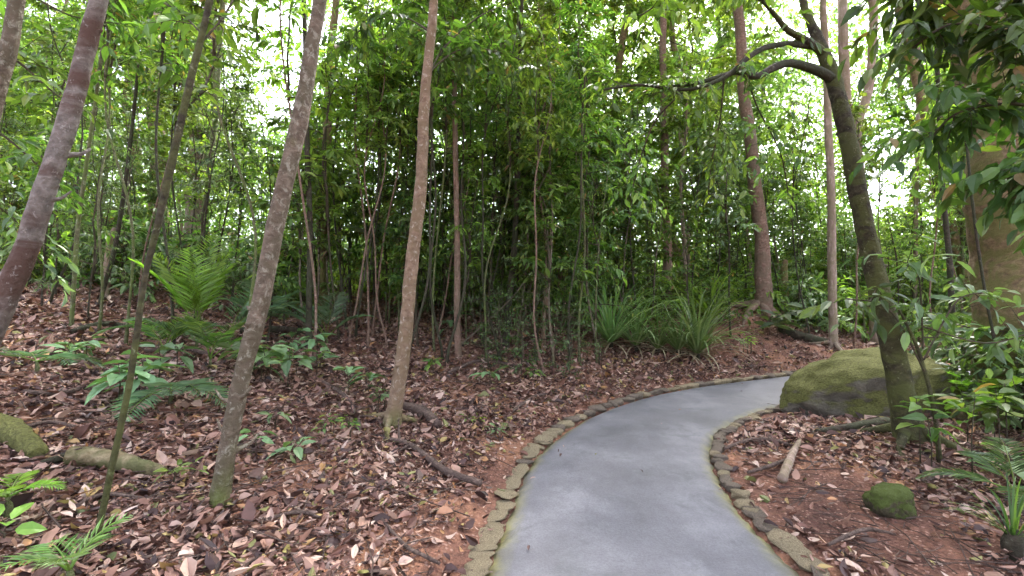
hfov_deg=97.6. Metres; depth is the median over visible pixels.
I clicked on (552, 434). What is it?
kerb stone
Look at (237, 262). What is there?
shrub
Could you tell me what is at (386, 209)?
sapling
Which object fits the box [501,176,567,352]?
sapling
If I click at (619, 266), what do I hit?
sapling
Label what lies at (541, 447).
kerb stone
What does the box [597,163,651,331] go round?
sapling
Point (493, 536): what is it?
kerb stone
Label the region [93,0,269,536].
sapling
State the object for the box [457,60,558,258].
understorey tree
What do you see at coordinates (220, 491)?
slender tree
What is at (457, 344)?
slender tree
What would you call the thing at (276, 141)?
understorey tree
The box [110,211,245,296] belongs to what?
shrub
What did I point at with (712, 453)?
kerb stone
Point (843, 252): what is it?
sapling
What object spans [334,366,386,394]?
seedling
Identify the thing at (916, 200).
slender tree
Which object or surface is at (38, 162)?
sapling
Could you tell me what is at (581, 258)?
shrub
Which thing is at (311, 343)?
seedling
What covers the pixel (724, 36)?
rainforest tree
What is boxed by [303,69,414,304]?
understorey tree
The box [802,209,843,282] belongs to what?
sapling
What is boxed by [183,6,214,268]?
rainforest tree
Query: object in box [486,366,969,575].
path
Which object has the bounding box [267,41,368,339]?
sapling
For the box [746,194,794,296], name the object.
sapling
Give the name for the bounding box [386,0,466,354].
sapling
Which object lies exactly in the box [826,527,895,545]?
fallen branch
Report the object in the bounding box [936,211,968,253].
sapling
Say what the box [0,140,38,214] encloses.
sapling
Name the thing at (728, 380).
kerb stone
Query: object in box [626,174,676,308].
sapling
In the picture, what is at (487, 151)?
understorey tree
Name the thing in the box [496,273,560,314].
shrub
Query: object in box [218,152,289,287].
sapling
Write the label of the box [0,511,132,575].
fern
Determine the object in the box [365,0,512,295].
rainforest tree
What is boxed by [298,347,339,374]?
seedling
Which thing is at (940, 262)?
shrub
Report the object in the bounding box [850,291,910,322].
shrub
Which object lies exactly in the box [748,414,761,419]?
kerb stone
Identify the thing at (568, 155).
understorey tree
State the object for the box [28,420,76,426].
fallen branch
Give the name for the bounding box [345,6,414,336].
sapling
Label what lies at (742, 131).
sapling
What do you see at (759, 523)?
kerb stone
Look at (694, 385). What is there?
kerb stone
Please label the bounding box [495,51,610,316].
understorey tree
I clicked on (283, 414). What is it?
seedling
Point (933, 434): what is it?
seedling
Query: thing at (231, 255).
shrub
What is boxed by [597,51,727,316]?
understorey tree
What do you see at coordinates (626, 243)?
sapling
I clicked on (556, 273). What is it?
sapling
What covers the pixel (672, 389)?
kerb stone
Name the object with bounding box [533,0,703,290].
rainforest tree
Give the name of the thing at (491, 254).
sapling
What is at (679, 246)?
sapling
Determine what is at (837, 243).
sapling
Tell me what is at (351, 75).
sapling
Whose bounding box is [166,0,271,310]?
sapling
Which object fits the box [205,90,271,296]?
sapling
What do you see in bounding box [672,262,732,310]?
shrub
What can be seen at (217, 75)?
slender tree
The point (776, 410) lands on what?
kerb stone
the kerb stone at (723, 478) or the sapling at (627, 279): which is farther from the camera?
the sapling at (627, 279)
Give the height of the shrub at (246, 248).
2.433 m
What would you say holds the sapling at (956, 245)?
on the ground
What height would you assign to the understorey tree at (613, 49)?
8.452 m
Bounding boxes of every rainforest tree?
[0,0,50,86]
[0,0,122,163]
[29,0,199,206]
[145,12,170,239]
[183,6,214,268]
[316,20,415,258]
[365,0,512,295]
[401,0,585,275]
[436,14,491,244]
[451,0,647,303]
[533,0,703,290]
[563,27,634,231]
[606,0,779,276]
[656,0,783,264]
[656,38,769,246]
[693,27,822,169]
[853,24,944,221]
[874,4,966,263]
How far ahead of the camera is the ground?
3.52 m
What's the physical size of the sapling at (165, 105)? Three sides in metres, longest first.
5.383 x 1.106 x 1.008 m
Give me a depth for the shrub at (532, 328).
7.43 m
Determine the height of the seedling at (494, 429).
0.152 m
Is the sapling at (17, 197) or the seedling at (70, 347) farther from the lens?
the sapling at (17, 197)
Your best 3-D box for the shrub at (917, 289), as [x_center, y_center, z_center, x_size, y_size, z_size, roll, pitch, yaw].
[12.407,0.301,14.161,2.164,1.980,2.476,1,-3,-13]
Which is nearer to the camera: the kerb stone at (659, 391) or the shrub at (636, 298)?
the kerb stone at (659, 391)
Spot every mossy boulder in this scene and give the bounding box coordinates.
[0,413,49,461]
[779,347,961,418]
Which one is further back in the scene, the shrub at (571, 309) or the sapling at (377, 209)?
the sapling at (377, 209)
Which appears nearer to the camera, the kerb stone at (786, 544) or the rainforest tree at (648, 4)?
the kerb stone at (786, 544)
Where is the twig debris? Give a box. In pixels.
[0,269,1023,575]
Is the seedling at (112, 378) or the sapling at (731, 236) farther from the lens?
the sapling at (731, 236)
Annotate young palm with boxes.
[0,348,104,372]
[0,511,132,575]
[91,317,226,340]
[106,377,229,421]
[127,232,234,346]
[127,317,202,356]
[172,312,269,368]
[215,279,305,322]
[224,290,297,342]
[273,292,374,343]
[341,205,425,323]
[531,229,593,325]
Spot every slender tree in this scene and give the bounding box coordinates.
[0,0,25,121]
[64,0,160,328]
[65,0,183,306]
[202,2,225,256]
[208,0,326,507]
[302,0,312,347]
[317,0,339,314]
[319,0,572,438]
[452,0,473,359]
[493,0,540,348]
[659,4,672,317]
[805,0,842,350]
[894,7,971,321]
[912,47,919,321]
[934,8,957,379]
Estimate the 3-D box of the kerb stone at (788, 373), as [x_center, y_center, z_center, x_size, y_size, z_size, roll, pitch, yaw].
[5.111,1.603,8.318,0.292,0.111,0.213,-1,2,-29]
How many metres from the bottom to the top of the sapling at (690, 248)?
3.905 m
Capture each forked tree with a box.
[568,0,986,463]
[837,0,878,344]
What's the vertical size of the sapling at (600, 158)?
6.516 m
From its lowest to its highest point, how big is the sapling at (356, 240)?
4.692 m
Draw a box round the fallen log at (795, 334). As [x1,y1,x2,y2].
[778,327,827,344]
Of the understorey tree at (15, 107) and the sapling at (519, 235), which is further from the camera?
the understorey tree at (15, 107)
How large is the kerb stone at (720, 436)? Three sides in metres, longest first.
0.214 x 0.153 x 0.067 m
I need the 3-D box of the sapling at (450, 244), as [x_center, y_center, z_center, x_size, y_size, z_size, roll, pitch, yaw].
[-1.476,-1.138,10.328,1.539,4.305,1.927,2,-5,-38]
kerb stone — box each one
[460,570,479,575]
[464,556,492,575]
[468,543,497,551]
[468,550,494,558]
[478,526,503,544]
[485,522,504,528]
[487,508,508,521]
[494,489,518,499]
[495,499,515,510]
[504,475,522,478]
[506,476,520,489]
[512,463,528,478]
[515,459,533,463]
[521,445,539,455]
[522,455,536,458]
[527,443,544,449]
[534,434,553,445]
[542,431,557,437]
[546,428,563,435]
[551,424,564,432]
[557,420,574,428]
[564,415,581,422]
[576,414,586,419]
[583,410,595,416]
[588,405,606,411]
[598,403,611,407]
[608,400,617,406]
[614,398,623,405]
[621,397,634,402]
[626,392,643,399]
[637,391,650,397]
[648,390,656,395]
[653,388,662,394]
[667,387,679,391]
[674,385,686,389]
[689,383,699,388]
[694,381,706,386]
[705,381,714,385]
[709,448,721,453]
[709,450,720,457]
[710,458,723,463]
[711,442,725,446]
[711,445,724,452]
[712,439,724,443]
[713,434,727,442]
[713,454,728,460]
[714,379,725,383]
[714,461,732,470]
[717,429,729,434]
[717,470,729,476]
[718,474,732,485]
[721,428,735,432]
[723,378,731,382]
[723,481,741,491]
[726,426,736,430]
[730,422,741,426]
[730,489,749,499]
[732,377,742,381]
[733,498,754,508]
[734,419,744,425]
[738,417,751,421]
[741,505,766,518]
[742,507,758,513]
[743,376,753,380]
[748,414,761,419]
[749,375,762,379]
[752,516,778,532]
[755,411,764,415]
[761,410,772,413]
[764,373,775,377]
[765,408,779,412]
[765,528,811,555]
[773,373,782,377]
[782,371,792,375]
[787,551,829,575]
[810,564,823,575]
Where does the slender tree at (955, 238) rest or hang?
on the ground
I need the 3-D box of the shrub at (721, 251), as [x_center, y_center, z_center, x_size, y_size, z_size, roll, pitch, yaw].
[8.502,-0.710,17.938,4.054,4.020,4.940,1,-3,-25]
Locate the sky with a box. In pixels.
[0,0,942,261]
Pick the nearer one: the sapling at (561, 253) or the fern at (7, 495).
the fern at (7, 495)
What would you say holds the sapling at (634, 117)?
on the ground
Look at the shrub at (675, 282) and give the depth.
12.59 m
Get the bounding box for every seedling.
[0,502,47,538]
[41,336,106,359]
[84,349,186,404]
[128,342,204,377]
[153,456,208,486]
[211,340,270,375]
[234,344,316,386]
[238,428,276,446]
[256,411,292,426]
[266,437,316,459]
[270,328,336,361]
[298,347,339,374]
[310,413,360,436]
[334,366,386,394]
[365,385,389,412]
[421,358,441,372]
[434,310,474,335]
[458,413,485,422]
[470,365,509,380]
[486,423,506,434]
[522,365,545,379]
[545,326,573,363]
[575,333,605,370]
[737,332,756,353]
[754,302,816,341]
[794,310,852,331]
[894,395,1001,472]
[925,368,1023,448]
[967,442,1023,478]
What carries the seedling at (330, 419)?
on the ground
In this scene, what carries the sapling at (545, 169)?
on the ground
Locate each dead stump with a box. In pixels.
[103,228,115,296]
[775,260,788,314]
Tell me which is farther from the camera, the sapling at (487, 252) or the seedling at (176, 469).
the sapling at (487, 252)
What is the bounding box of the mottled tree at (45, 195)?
[0,0,159,345]
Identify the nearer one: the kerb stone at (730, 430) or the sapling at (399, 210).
the kerb stone at (730, 430)
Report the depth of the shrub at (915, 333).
11.02 m
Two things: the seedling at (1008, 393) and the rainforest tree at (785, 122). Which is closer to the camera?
the seedling at (1008, 393)
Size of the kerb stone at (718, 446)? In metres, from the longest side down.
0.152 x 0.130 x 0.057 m
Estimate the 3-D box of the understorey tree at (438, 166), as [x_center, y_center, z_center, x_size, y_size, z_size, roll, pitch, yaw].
[-2.017,-2.350,9.661,3.405,6.681,3.220,0,-3,-8]
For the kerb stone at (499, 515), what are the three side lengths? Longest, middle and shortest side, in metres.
0.177 x 0.167 x 0.036 m
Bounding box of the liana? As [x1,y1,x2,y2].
[957,43,995,340]
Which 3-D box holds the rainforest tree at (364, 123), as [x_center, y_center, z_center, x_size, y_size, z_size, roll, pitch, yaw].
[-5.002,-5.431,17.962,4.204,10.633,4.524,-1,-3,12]
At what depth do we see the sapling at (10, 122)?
11.24 m
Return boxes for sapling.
[0,87,102,305]
[0,102,36,248]
[0,109,74,224]
[0,135,36,235]
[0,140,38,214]
[0,154,34,238]
[1,105,137,283]
[1,128,130,294]
[6,5,113,285]
[16,157,96,235]
[18,107,95,274]
[27,108,152,320]
[34,0,119,302]
[41,156,108,272]
[43,0,157,344]
[47,158,109,241]
[48,116,151,286]
[60,0,154,331]
[62,106,172,282]
[79,69,162,264]
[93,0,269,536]
[98,0,226,343]
[105,149,153,265]
[129,2,220,312]
[129,157,181,242]
[135,47,278,320]
[137,36,211,296]
[139,178,196,241]
[147,180,188,241]
[149,87,236,283]
[160,103,228,270]
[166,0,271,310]
[184,52,273,295]
[194,137,250,250]
[195,95,320,344]
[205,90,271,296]
[209,136,268,286]
[214,119,266,288]
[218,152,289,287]
[232,0,335,365]
[251,100,343,327]
[257,145,323,323]
[262,187,316,293]
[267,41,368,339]
[271,98,337,269]
[285,119,361,305]
[293,152,344,254]
[295,127,365,316]
[296,180,344,286]
[309,20,371,326]
[315,0,392,346]
[316,167,366,310]
[320,151,368,316]
[330,162,379,295]
[333,120,386,305]
[334,108,411,312]
[335,1,413,305]
[335,21,399,345]
[340,177,401,321]
[344,136,443,294]
[344,149,420,319]
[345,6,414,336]
[347,34,416,343]
[347,150,394,301]
[350,145,414,293]
[366,1,450,325]
[371,40,419,337]
[377,127,438,240]
[378,22,438,239]
[380,157,453,272]
[382,120,451,346]
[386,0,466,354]
[386,183,447,339]
[387,0,474,359]
[390,0,447,331]
[391,137,478,328]
[408,1,480,351]
[419,193,461,321]
[420,0,496,363]
[421,146,478,323]
[425,130,470,309]
[427,171,503,342]
[433,142,506,294]
[436,74,499,341]
[437,168,498,335]
[448,181,517,327]
[451,3,520,358]
[451,110,530,344]
[458,144,508,321]
[463,160,520,283]
[469,62,516,334]
[477,166,522,316]
[479,170,528,326]
[480,145,553,326]
[482,43,540,357]
[485,92,565,346]
[496,107,570,316]
[496,170,569,321]
[497,179,540,327]
[498,87,571,333]
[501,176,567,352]
[504,3,578,355]
[504,37,572,375]
[505,69,605,367]
[515,190,581,301]
[538,179,582,330]
[541,217,592,303]
[544,0,618,364]
[544,135,664,362]
[550,43,618,366]
[550,81,641,354]
[550,206,609,344]
[553,183,612,317]
[565,93,647,331]
[568,191,614,330]
[589,201,628,298]
[593,154,652,325]
[594,144,668,321]
[594,158,618,306]
[596,103,666,345]
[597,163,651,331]
[605,218,638,303]
[611,205,642,281]
[622,167,680,276]
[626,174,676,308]
[627,164,681,341]
[634,184,672,269]
[656,175,714,304]
[658,197,685,267]
[663,115,743,311]
[673,156,717,266]
[673,229,710,289]
[675,145,733,276]
[689,160,754,302]
[692,115,756,301]
[692,123,762,336]
[692,177,748,280]
[702,115,772,295]
[706,132,769,300]
[729,139,795,312]
[730,199,754,292]
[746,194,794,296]
[762,84,823,333]
[771,111,825,327]
[771,205,825,322]
[772,172,818,278]
[772,177,820,276]
[789,197,826,282]
[799,229,1023,462]
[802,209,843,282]
[805,134,846,331]
[808,224,854,287]
[819,214,862,323]
[821,219,847,271]
[833,92,884,342]
[834,89,891,347]
[836,203,864,321]
[837,220,887,285]
[858,113,907,250]
[873,203,928,314]
[874,181,926,319]
[874,217,906,283]
[875,181,958,322]
[885,162,943,283]
[885,217,932,301]
[894,215,939,291]
[902,233,942,315]
[907,108,962,331]
[908,74,958,328]
[917,153,964,311]
[924,205,969,317]
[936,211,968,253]
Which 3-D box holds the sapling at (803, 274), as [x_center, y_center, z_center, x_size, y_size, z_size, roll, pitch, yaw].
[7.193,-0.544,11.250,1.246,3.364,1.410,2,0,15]
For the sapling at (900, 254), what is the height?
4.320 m
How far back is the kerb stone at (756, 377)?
7.89 m
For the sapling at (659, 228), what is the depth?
9.89 m
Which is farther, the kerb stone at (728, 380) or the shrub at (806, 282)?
the shrub at (806, 282)
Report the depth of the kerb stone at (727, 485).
3.56 m
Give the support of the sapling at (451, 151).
on the ground
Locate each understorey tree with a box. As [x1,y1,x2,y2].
[0,61,83,186]
[0,101,34,195]
[1,79,128,185]
[2,63,41,143]
[2,68,43,137]
[3,8,194,211]
[105,62,268,213]
[116,0,272,256]
[136,97,235,250]
[261,114,346,208]
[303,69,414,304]
[345,25,492,324]
[381,91,505,316]
[442,0,604,306]
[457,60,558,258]
[480,52,621,344]
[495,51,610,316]
[502,68,628,325]
[528,101,624,315]
[540,9,627,305]
[561,99,646,320]
[568,83,657,266]
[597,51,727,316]
[627,45,738,308]
[637,97,739,276]
[702,117,813,287]
[737,143,815,270]
[768,141,849,258]
[889,60,965,189]
[894,132,960,239]
[902,142,965,321]
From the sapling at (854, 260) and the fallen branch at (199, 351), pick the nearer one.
the fallen branch at (199, 351)
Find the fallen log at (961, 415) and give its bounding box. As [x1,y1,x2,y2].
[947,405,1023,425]
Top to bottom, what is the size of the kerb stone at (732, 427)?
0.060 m
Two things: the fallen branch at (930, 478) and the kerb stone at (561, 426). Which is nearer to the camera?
the fallen branch at (930, 478)
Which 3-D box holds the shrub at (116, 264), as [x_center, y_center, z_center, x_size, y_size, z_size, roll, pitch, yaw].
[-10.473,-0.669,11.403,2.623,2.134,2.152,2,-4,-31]
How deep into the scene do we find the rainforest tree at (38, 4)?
17.38 m
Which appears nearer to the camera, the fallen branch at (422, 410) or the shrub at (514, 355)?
the fallen branch at (422, 410)
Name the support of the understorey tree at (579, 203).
on the ground
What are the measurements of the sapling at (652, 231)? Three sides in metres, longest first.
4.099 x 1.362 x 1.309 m
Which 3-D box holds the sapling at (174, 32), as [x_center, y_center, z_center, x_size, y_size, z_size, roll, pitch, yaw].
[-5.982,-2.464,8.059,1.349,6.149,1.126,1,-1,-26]
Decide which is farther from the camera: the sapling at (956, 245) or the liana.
the sapling at (956, 245)
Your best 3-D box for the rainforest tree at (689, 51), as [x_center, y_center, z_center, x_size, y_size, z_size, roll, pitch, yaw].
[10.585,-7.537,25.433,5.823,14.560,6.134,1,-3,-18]
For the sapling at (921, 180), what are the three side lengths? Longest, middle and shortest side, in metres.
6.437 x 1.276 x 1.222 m
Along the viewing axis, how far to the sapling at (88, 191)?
10.72 m
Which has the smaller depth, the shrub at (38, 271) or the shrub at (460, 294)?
the shrub at (38, 271)
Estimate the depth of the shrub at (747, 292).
12.89 m
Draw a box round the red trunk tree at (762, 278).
[730,4,811,330]
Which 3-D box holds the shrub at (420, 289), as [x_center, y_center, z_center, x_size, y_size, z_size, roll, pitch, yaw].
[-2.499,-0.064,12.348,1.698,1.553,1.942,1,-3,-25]
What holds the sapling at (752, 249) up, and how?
on the ground
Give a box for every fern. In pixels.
[0,470,64,521]
[915,436,1023,509]
[945,370,1022,405]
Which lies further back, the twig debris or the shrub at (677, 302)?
the shrub at (677, 302)
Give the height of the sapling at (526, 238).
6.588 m
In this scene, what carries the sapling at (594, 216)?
on the ground
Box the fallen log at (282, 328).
[240,326,319,334]
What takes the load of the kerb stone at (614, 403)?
on the ground
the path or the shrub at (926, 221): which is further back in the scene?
the shrub at (926, 221)
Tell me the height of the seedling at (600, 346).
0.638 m
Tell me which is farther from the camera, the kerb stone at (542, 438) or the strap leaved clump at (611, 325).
the strap leaved clump at (611, 325)
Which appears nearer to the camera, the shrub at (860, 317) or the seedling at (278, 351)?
the seedling at (278, 351)
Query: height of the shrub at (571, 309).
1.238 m
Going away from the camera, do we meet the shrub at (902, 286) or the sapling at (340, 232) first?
the sapling at (340, 232)
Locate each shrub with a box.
[0,221,89,277]
[0,230,69,282]
[4,165,120,265]
[26,209,184,303]
[31,224,138,283]
[35,216,138,280]
[57,221,151,279]
[58,207,189,287]
[69,177,179,238]
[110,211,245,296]
[135,236,231,288]
[163,244,287,316]
[164,228,199,267]
[179,238,243,275]
[192,242,247,295]
[208,246,249,282]
[224,233,331,299]
[226,222,288,259]
[231,236,298,286]
[248,269,325,319]
[255,238,338,295]
[274,263,355,316]
[283,221,339,280]
[303,235,365,290]
[328,240,364,286]
[328,240,393,289]
[328,260,372,297]
[351,265,388,293]
[358,246,427,300]
[388,256,467,312]
[392,260,437,303]
[393,217,473,266]
[395,267,470,304]
[432,262,478,306]
[451,264,502,344]
[461,262,519,299]
[463,279,513,312]
[464,306,510,370]
[467,261,507,296]
[474,229,523,299]
[474,283,522,364]
[477,290,523,352]
[490,274,540,308]
[492,278,525,313]
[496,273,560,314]
[499,278,550,371]
[499,315,545,377]
[507,272,570,361]
[526,229,637,296]
[541,270,626,327]
[543,302,599,375]
[556,305,589,353]
[577,282,620,310]
[603,253,664,319]
[607,262,710,321]
[612,280,661,315]
[620,272,660,308]
[646,272,709,319]
[647,271,699,305]
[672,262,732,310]
[675,255,753,301]
[676,230,776,275]
[677,228,785,291]
[681,276,767,325]
[690,233,754,286]
[696,259,751,301]
[704,231,804,262]
[713,234,780,286]
[721,262,823,314]
[735,279,776,304]
[739,234,855,289]
[751,263,827,325]
[771,273,844,323]
[772,221,885,278]
[772,270,861,326]
[773,237,884,279]
[773,271,861,332]
[778,237,907,292]
[788,267,867,326]
[789,271,913,340]
[791,232,937,299]
[811,266,895,306]
[813,296,866,332]
[838,279,924,324]
[840,218,935,275]
[843,229,904,278]
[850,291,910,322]
[890,281,932,318]
[893,218,968,279]
[894,275,941,313]
[895,302,1018,411]
[898,306,959,344]
[899,280,970,326]
[907,264,968,319]
[907,275,970,361]
[914,312,969,347]
[925,267,955,312]
[934,284,1023,435]
[934,339,1023,433]
[947,313,971,383]
[993,331,1023,375]
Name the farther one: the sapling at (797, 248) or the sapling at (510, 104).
the sapling at (797, 248)
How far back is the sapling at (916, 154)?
11.26 m
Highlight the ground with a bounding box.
[0,262,1023,575]
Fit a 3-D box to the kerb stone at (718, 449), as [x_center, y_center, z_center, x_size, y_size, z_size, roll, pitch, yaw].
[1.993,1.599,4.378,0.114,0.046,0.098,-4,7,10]
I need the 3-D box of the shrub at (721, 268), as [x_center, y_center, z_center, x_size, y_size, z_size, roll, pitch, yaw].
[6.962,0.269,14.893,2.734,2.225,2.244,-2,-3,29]
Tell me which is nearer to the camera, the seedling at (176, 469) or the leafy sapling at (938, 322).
the seedling at (176, 469)
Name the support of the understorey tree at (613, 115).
on the ground
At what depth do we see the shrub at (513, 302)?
11.77 m
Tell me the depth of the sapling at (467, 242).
9.39 m
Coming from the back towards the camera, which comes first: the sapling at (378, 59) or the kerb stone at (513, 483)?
the sapling at (378, 59)
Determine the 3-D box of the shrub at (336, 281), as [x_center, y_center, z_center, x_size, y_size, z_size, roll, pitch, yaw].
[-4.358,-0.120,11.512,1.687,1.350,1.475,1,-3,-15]
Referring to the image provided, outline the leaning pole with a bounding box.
[452,276,527,351]
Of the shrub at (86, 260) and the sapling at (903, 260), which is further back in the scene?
the sapling at (903, 260)
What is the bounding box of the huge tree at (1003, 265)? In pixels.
[945,0,1023,411]
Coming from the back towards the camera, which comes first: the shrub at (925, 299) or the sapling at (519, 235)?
the shrub at (925, 299)
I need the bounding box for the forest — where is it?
[0,0,968,318]
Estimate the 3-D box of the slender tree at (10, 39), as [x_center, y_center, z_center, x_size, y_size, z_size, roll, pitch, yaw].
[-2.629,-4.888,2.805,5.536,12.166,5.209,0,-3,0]
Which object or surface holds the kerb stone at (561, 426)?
on the ground
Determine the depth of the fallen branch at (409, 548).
2.58 m
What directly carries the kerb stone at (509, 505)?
on the ground
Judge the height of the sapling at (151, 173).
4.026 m
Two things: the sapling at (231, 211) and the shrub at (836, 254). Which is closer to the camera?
the sapling at (231, 211)
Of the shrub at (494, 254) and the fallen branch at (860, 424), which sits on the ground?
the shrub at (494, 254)
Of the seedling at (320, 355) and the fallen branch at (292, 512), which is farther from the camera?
the seedling at (320, 355)
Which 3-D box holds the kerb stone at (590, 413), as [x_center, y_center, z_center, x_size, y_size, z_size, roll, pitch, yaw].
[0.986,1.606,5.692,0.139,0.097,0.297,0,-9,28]
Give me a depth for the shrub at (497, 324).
8.17 m
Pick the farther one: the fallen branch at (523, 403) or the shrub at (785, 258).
the shrub at (785, 258)
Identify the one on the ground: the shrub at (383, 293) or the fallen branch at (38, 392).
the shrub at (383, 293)
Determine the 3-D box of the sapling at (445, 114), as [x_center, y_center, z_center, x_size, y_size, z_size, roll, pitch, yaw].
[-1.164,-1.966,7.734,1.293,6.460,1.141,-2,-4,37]
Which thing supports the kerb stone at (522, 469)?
on the ground
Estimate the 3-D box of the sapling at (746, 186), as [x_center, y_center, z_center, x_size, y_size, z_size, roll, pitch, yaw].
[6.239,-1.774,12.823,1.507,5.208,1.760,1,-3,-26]
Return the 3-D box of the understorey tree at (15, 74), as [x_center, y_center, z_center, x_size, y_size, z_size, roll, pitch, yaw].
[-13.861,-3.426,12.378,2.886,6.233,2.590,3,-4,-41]
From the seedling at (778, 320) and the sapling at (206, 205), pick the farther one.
the seedling at (778, 320)
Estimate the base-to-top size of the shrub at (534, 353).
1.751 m
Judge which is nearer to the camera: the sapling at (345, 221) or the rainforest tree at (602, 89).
the sapling at (345, 221)
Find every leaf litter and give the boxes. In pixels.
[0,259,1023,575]
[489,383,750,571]
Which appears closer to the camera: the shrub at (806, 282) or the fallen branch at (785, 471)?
the fallen branch at (785, 471)
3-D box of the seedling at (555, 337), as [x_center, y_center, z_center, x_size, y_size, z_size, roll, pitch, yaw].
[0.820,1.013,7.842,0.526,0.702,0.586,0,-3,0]
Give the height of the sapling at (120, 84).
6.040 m
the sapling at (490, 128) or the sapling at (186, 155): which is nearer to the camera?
the sapling at (490, 128)
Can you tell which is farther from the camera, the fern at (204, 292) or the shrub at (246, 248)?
the shrub at (246, 248)
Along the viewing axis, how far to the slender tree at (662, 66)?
11.75 m
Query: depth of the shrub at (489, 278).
12.90 m
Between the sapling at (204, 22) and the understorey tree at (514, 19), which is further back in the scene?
the understorey tree at (514, 19)
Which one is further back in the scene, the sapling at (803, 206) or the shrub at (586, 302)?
the sapling at (803, 206)
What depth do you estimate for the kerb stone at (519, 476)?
3.77 m
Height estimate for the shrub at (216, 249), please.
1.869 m
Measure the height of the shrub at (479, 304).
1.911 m
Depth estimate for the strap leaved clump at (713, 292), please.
10.40 m
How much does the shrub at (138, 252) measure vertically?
2.038 m
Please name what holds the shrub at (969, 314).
on the ground
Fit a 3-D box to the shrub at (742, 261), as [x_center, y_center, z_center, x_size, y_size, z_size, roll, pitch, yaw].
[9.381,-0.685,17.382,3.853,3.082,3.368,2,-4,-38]
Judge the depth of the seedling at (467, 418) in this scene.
4.88 m
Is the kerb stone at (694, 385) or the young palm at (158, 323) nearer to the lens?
the young palm at (158, 323)
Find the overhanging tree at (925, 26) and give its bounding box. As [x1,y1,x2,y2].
[837,0,1023,255]
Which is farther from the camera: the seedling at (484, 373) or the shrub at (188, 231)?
the shrub at (188, 231)
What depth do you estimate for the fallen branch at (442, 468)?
3.65 m
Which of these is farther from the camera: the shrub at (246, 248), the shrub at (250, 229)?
the shrub at (250, 229)
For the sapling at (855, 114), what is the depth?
10.20 m
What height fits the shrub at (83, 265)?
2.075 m
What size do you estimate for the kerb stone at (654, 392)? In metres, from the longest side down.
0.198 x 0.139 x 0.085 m
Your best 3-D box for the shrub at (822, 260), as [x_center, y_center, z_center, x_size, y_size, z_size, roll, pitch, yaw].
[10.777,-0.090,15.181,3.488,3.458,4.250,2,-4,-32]
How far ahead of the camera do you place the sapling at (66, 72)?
7.19 m
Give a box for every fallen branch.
[23,384,123,395]
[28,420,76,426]
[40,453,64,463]
[69,321,130,333]
[75,492,142,504]
[143,346,210,355]
[264,510,320,521]
[321,380,383,434]
[376,511,440,564]
[389,419,482,486]
[403,402,441,427]
[447,359,518,373]
[512,393,551,412]
[723,437,788,455]
[747,458,785,473]
[777,438,801,482]
[814,417,889,432]
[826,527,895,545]
[918,471,992,482]
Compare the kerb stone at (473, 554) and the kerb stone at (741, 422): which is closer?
the kerb stone at (473, 554)
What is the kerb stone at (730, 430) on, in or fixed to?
on the ground
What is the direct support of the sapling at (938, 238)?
on the ground
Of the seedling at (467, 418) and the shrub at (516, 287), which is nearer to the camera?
the seedling at (467, 418)
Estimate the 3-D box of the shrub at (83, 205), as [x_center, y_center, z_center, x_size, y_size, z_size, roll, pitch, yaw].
[-14.092,-1.418,14.830,4.160,4.125,5.069,3,-4,-43]
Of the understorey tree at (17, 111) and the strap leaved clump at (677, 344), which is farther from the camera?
the understorey tree at (17, 111)
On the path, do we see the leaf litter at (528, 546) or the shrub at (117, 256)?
the leaf litter at (528, 546)
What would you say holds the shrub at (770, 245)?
on the ground
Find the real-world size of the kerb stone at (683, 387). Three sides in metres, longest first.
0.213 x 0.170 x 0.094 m
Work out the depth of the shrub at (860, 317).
12.03 m
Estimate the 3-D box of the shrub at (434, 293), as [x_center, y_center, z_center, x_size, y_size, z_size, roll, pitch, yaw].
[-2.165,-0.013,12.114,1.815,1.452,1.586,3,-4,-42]
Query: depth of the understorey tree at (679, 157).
13.10 m
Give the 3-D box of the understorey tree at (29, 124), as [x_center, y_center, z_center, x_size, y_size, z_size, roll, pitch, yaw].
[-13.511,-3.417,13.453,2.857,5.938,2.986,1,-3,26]
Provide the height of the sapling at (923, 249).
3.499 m
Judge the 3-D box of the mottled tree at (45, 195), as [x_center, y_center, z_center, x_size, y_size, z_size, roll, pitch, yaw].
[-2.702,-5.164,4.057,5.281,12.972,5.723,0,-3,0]
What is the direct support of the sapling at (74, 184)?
on the ground
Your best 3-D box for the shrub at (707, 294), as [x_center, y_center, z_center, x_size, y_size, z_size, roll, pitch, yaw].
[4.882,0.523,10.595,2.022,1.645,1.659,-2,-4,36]
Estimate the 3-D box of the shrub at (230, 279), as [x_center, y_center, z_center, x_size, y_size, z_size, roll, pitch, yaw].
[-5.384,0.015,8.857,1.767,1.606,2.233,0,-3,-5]
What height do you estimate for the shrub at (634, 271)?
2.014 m
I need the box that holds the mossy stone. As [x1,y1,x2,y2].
[862,482,916,519]
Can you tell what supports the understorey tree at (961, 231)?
on the ground
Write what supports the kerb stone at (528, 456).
on the ground
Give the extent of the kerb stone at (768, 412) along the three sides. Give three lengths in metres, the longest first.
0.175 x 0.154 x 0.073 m
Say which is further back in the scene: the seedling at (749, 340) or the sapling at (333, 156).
the seedling at (749, 340)
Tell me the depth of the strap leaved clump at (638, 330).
9.13 m
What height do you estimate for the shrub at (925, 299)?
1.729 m
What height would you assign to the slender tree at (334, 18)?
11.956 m
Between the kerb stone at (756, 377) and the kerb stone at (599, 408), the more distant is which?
the kerb stone at (756, 377)
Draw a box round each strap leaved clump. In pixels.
[542,265,684,354]
[581,291,691,358]
[616,300,710,358]
[625,271,780,370]
[629,300,729,366]
[662,262,748,326]
[925,347,1005,400]
[943,472,1023,562]
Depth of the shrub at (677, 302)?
10.86 m

